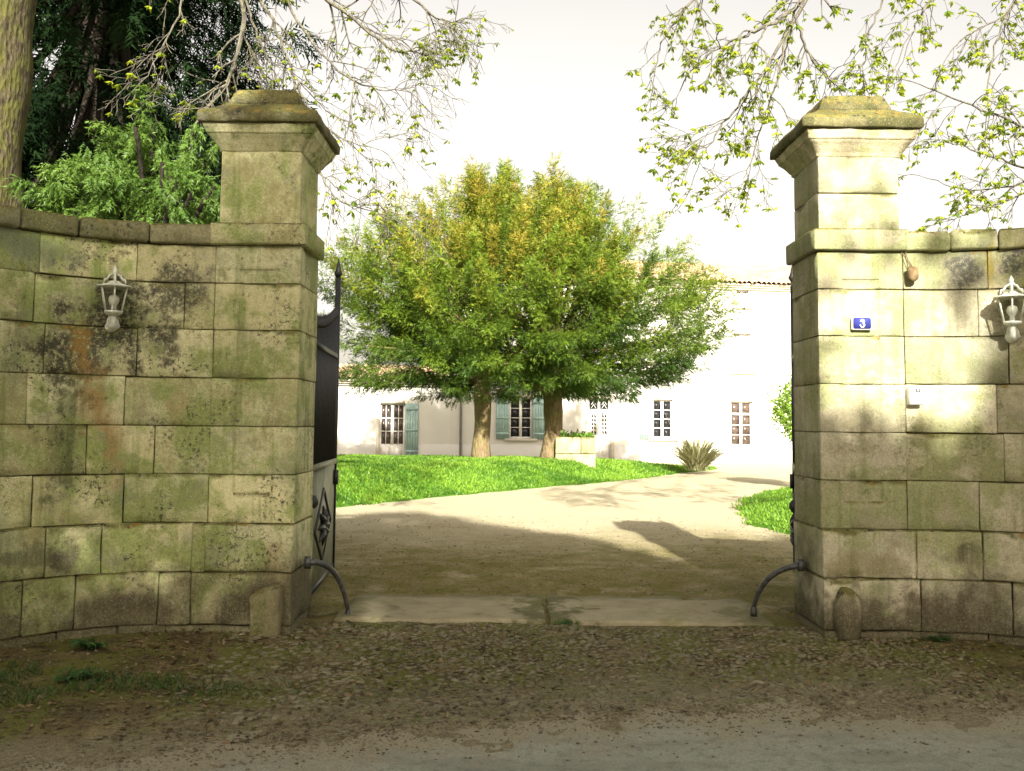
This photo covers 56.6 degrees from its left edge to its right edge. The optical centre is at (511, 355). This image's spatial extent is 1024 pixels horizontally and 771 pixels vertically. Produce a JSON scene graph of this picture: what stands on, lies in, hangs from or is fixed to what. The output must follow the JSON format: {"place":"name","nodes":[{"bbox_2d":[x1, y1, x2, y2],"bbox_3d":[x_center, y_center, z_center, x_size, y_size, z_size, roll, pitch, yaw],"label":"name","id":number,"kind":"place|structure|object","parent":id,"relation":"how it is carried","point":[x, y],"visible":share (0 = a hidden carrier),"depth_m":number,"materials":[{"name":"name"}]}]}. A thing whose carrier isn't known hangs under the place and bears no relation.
{"place":"outdoors","nodes":[
{"label":"outdoors","id":0,"kind":"place"},
{"bbox_2d":[0,463,1023,770],"bbox_3d":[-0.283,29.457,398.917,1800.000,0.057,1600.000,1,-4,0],"label":"ground","id":1,"kind":"structure","parent":0,"point":[684,501],"depth_m":6.79,"materials":[{"name":"beige gravel"}]},
{"bbox_2d":[53,667,88,682],"bbox_3d":[-2.603,1.897,5.627,0.202,0.065,0.272,2,-4,-22],"label":"fern","id":2,"kind":"object","parent":1,"relation":"on","point":[73,674],"visible":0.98,"depth_m":5.62,"materials":[{"name":"green plant"}]},
{"bbox_2d":[66,667,103,677],"bbox_3d":[-2.560,1.900,5.685,0.206,0.050,0.204,4,-5,-37],"label":"fern","id":3,"kind":"object","parent":1,"relation":"on","point":[88,675],"visible":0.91,"depth_m":5.67,"materials":[{"name":"green plant"}]},
{"bbox_2d":[66,637,107,650],"bbox_3d":[-2.844,1.934,6.353,0.303,0.070,0.247,-2,-5,31],"label":"fern","id":4,"kind":"object","parent":1,"relation":"on","point":[85,644],"visible":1,"depth_m":6.35,"materials":[{"name":"green plant"}]},
{"bbox_2d":[0,204,216,648],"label":"curved wall","id":5,"kind":"structure","parent":1,"relation":"on","point":[104,461],"depth_m":6.90,"materials":[{"name":"stone"}]},
{"bbox_2d":[96,265,132,331],"bbox_3d":[-2.887,-0.420,6.902,0.251,0.484,0.262,1,-4,0],"label":"wall lantern","id":6,"kind":"object","parent":5,"relation":"attached to","point":[112,324],"depth_m":6.88,"materials":[{"name":"white metal"}]},
{"bbox_2d":[2,83,221,225],"bbox_3d":[-3.563,-0.138,9.155,3.108,4.892,2.684,1,-4,0],"label":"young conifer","id":7,"kind":"object","parent":1,"relation":"on","point":[119,195],"visible":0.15,"depth_m":8.80,"materials":[{"name":"green plant"}]},
{"bbox_2d":[0,658,300,710],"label":"verge grass","id":8,"kind":"structure","parent":1,"relation":"on","point":[75,683],"depth_m":5.43,"materials":[{"name":"green plant"}]},
{"bbox_2d":[21,0,335,299],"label":"tall conifer","id":9,"kind":"object","parent":1,"relation":"on","point":[109,36],"visible":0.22,"depth_m":13.44,"materials":[{"name":"green plant"}]},
{"bbox_2d":[0,0,513,271],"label":"horse chestnut","id":10,"kind":"object","parent":1,"relation":"on","point":[17,18],"visible":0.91,"depth_m":11.44,"materials":[{"name":"green plant"}]},
{"bbox_2d":[249,583,282,636],"bbox_3d":[-1.782,1.885,6.879,0.225,0.465,0.167,1,-4,0],"label":"guard stone","id":11,"kind":"object","parent":1,"relation":"on","point":[266,610],"visible":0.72,"depth_m":6.81,"materials":[{"name":"beige stone"}]},
{"bbox_2d":[195,89,339,632],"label":"gate pillar","id":12,"kind":"structure","parent":1,"relation":"on","point":[279,149],"depth_m":7.13,"materials":[{"name":"stone"}]},
{"bbox_2d":[311,259,342,594],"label":"iron gate","id":13,"kind":"structure","parent":12,"relation":"attached to","point":[325,474],"depth_m":8.80,"materials":[{"name":"black metal"}]},
{"bbox_2d":[308,604,336,616],"bbox_3d":[-1.535,2.064,7.654,0.259,0.105,0.259,1,-4,0],"label":"mossy stone","id":14,"kind":"object","parent":1,"relation":"on","point":[316,610],"visible":0.63,"depth_m":7.58,"materials":[{"name":"brown stone"}]},
{"bbox_2d":[0,513,1023,770],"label":"pebbles","id":15,"kind":"object","parent":1,"relation":"on","point":[1006,709],"visible":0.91,"depth_m":5.17,"materials":[{"name":"grey gravel"}]},
{"bbox_2d":[0,620,1023,743],"bbox_3d":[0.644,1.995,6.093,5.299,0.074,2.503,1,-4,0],"label":"cobble apron","id":16,"kind":"object","parent":1,"relation":"on","point":[503,667],"visible":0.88,"depth_m":5.87,"materials":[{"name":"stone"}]},
{"bbox_2d":[333,593,774,626],"bbox_3d":[0.323,2.168,7.919,3.426,0.202,1.242,1,-4,0],"label":"threshold","id":17,"kind":"object","parent":1,"relation":"on","point":[608,611],"visible":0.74,"depth_m":7.70,"materials":[{"name":"stone"}]},
{"bbox_2d":[304,556,350,613],"bbox_3d":[-1.436,1.802,7.365,0.099,0.527,0.448,-3,-6,45],"label":"wheel guard","id":18,"kind":"object","parent":17,"relation":"on","point":[309,562],"visible":0.96,"depth_m":7.36,"materials":[{"name":"metal"}]},
{"bbox_2d":[540,617,579,624],"bbox_3d":[0.389,2.038,7.316,0.349,0.061,0.127,1,-4,0],"label":"grass tuft","id":19,"kind":"object","parent":17,"relation":"on","point":[566,621],"visible":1,"depth_m":7.30,"materials":[{"name":"green plant"}]},
{"bbox_2d":[750,559,804,616],"bbox_3d":[2.062,1.804,7.391,0.435,0.475,0.107,-1,-4,26],"label":"wheel guard","id":20,"kind":"object","parent":17,"relation":"on","point":[799,565],"visible":1,"depth_m":7.37,"materials":[{"name":"metal"}]},
{"bbox_2d":[320,521,787,598],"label":"leaf litter","id":21,"kind":"object","parent":1,"relation":"on","point":[589,562],"visible":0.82,"depth_m":10.56,"materials":[{"name":"brown plant"}]},
{"bbox_2d":[337,260,791,462],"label":"country house","id":22,"kind":"structure","parent":1,"relation":"on","point":[752,365],"depth_m":38.27,"materials":[{"name":"paint"}]},
{"bbox_2d":[376,400,408,454],"bbox_3d":[-4.604,2.829,36.540,1.215,2.247,0.190,1,-4,-9],"label":"french window","id":23,"kind":"structure","parent":22,"relation":"in","point":[389,416],"depth_m":36.58,"materials":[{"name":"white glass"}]},
{"bbox_2d":[504,394,536,440],"bbox_3d":[0.345,2.421,37.321,1.298,1.839,0.260,1,-4,-9],"label":"window","id":24,"kind":"structure","parent":22,"relation":"in","point":[520,417],"depth_m":37.40,"materials":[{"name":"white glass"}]},
{"bbox_2d":[585,395,619,459],"bbox_3d":[3.505,2.975,37.584,1.489,2.876,0.680,1,-4,-9],"label":"front door","id":25,"kind":"structure","parent":22,"relation":"in","point":[597,421],"depth_m":37.86,"materials":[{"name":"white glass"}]},
{"bbox_2d":[648,396,676,440],"bbox_3d":[6.056,2.529,38.224,1.222,1.780,0.260,1,-4,-9],"label":"window","id":26,"kind":"structure","parent":22,"relation":"in","point":[661,426],"depth_m":38.30,"materials":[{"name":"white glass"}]},
{"bbox_2d":[650,328,675,365],"bbox_3d":[6.078,-0.255,38.454,1.082,1.685,0.190,1,-4,-9],"label":"window","id":27,"kind":"structure","parent":22,"relation":"in","point":[657,328],"depth_m":38.46,"materials":[{"name":"stone"}]},
{"bbox_2d":[729,330,756,373],"bbox_3d":[9.416,-0.139,38.942,1.159,1.784,0.260,1,-4,-9],"label":"window","id":28,"kind":"structure","parent":22,"relation":"in","point":[743,343],"depth_m":39.01,"materials":[{"name":"stone"}]},
{"bbox_2d":[732,290,753,308],"bbox_3d":[9.468,-2.384,39.104,0.929,0.904,0.260,1,-4,-9],"label":"window","id":29,"kind":"structure","parent":22,"relation":"in","point":[742,294],"depth_m":39.16,"materials":[{"name":"stone"}]},
{"bbox_2d":[726,398,761,462],"bbox_3d":[9.367,3.134,38.579,1.433,2.809,0.520,1,-4,-9],"label":"french window","id":30,"kind":"structure","parent":22,"relation":"in","point":[739,425],"depth_m":38.78,"materials":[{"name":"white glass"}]},
{"bbox_2d":[778,607,796,615],"bbox_3d":[2.338,2.126,7.838,0.300,0.094,0.312,1,-4,0],"label":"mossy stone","id":31,"kind":"object","parent":1,"relation":"on","point":[789,611],"visible":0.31,"depth_m":7.78,"materials":[{"name":"brown stone"}]},
{"bbox_2d":[770,95,923,638],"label":"gate pillar","id":32,"kind":"structure","parent":1,"relation":"on","point":[836,158],"depth_m":7.14,"materials":[{"name":"stone"}]},
{"bbox_2d":[788,265,796,574],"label":"iron gate","id":33,"kind":"structure","parent":32,"relation":"attached to","point":[792,502],"depth_m":9.46,"materials":[{"name":"black metal"}]},
{"bbox_2d":[851,317,871,329],"bbox_3d":[2.620,-0.244,7.126,0.150,0.099,0.028,1,-4,0],"label":"number plate","id":34,"kind":"object","parent":32,"relation":"attached to","point":[861,323],"visible":1,"depth_m":7.11,"materials":[{"name":"blue ceramic"}]},
{"bbox_2d":[901,252,918,281],"bbox_3d":[2.985,-0.667,7.114,0.110,0.234,0.086,1,-4,0],"label":"bell","id":35,"kind":"object","parent":32,"relation":"hanging from","point":[912,274],"visible":1,"depth_m":7.09,"materials":[{"name":"metal"}]},
{"bbox_2d":[833,587,862,640],"bbox_3d":[2.443,1.898,6.918,0.209,0.426,0.137,1,-4,0],"label":"guard stone","id":36,"kind":"object","parent":1,"relation":"on","point":[847,613],"visible":0.82,"depth_m":6.87,"materials":[{"name":"beige stone"}]},
{"bbox_2d":[926,635,954,641],"bbox_3d":[3.078,2.039,6.850,0.223,0.046,0.183,1,-4,0],"label":"fern","id":37,"kind":"object","parent":1,"relation":"on","point":[938,638],"visible":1,"depth_m":6.83,"materials":[{"name":"green plant"}]},
{"bbox_2d":[901,228,1023,645],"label":"curved wall","id":38,"kind":"structure","parent":1,"relation":"on","point":[964,369],"depth_m":7.02,"materials":[{"name":"stone"}]},
{"bbox_2d":[906,387,922,404],"bbox_3d":[2.994,0.297,7.069,0.100,0.136,0.079,1,-4,0],"label":"bell box","id":39,"kind":"object","parent":38,"relation":"attached to","point":[914,395],"visible":1,"depth_m":7.04,"materials":[{"name":"white plastic"}]},
{"bbox_2d":[993,275,1023,342],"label":"wall lantern","id":40,"kind":"object","parent":38,"relation":"attached to","point":[1012,335],"depth_m":6.86,"materials":[{"name":"white metal"}]},
{"bbox_2d":[17,696,1023,770],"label":"road","id":41,"kind":"structure","parent":0,"point":[738,751],"depth_m":4.57,"materials":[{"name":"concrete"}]},
{"bbox_2d":[336,453,717,507],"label":"lawn","id":42,"kind":"structure","parent":0,"point":[430,484],"depth_m":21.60,"materials":[{"name":"green plant"}]},
{"bbox_2d":[317,154,659,457],"bbox_3d":[-0.736,-1.365,27.241,10.057,8.958,9.112,1,-4,0],"label":"deciduous tree","id":43,"kind":"object","parent":42,"relation":"on","point":[479,192],"visible":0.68,"depth_m":25.20,"materials":[{"name":"green plant"}]},
{"bbox_2d":[356,153,748,458],"bbox_3d":[1.131,-1.380,27.409,11.287,9.097,8.333,1,-4,0],"label":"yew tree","id":44,"kind":"object","parent":42,"relation":"on","point":[677,301],"visible":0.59,"depth_m":25.92,"materials":[{"name":"green plant"}]},
{"bbox_2d":[555,437,595,466],"bbox_3d":[1.770,2.756,26.875,1.138,0.950,0.823,1,-4,0],"label":"stone trough","id":45,"kind":"object","parent":42,"relation":"on","point":[581,449],"visible":0.72,"depth_m":26.48,"materials":[{"name":"beige stone"}]},
{"bbox_2d":[559,429,594,436],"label":"trough plants","id":46,"kind":"object","parent":45,"relation":"in","point":[576,434],"visible":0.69,"depth_m":26.73,"materials":[{"name":"green plant"}]},
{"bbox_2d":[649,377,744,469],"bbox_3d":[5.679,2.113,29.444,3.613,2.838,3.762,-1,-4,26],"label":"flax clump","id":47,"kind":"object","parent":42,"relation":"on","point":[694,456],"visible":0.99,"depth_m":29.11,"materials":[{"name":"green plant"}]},
{"bbox_2d":[33,0,1023,365],"label":"sky","id":48,"kind":"structure","parent":0,"point":[556,84],"materials":[{"name":"white"}]},
{"bbox_2d":[731,486,792,534],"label":"lawn","id":49,"kind":"structure","parent":0,"point":[764,525],"depth_m":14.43,"materials":[{"name":"green plant"}]},
{"bbox_2d":[766,375,791,441],"bbox_3d":[7.075,1.838,22.928,1.705,2.974,1.812,1,-4,0],"label":"pale shrub","id":50,"kind":"object","parent":49,"relation":"on","point":[781,410],"visible":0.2,"depth_m":22.95,"materials":[{"name":"green plant"}]},
{"bbox_2d":[624,0,1023,231],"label":"horse chestnut","id":51,"kind":"object","parent":49,"relation":"on","point":[749,67],"visible":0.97,"depth_m":10.88,"materials":[{"name":"green plant"}]}
]}

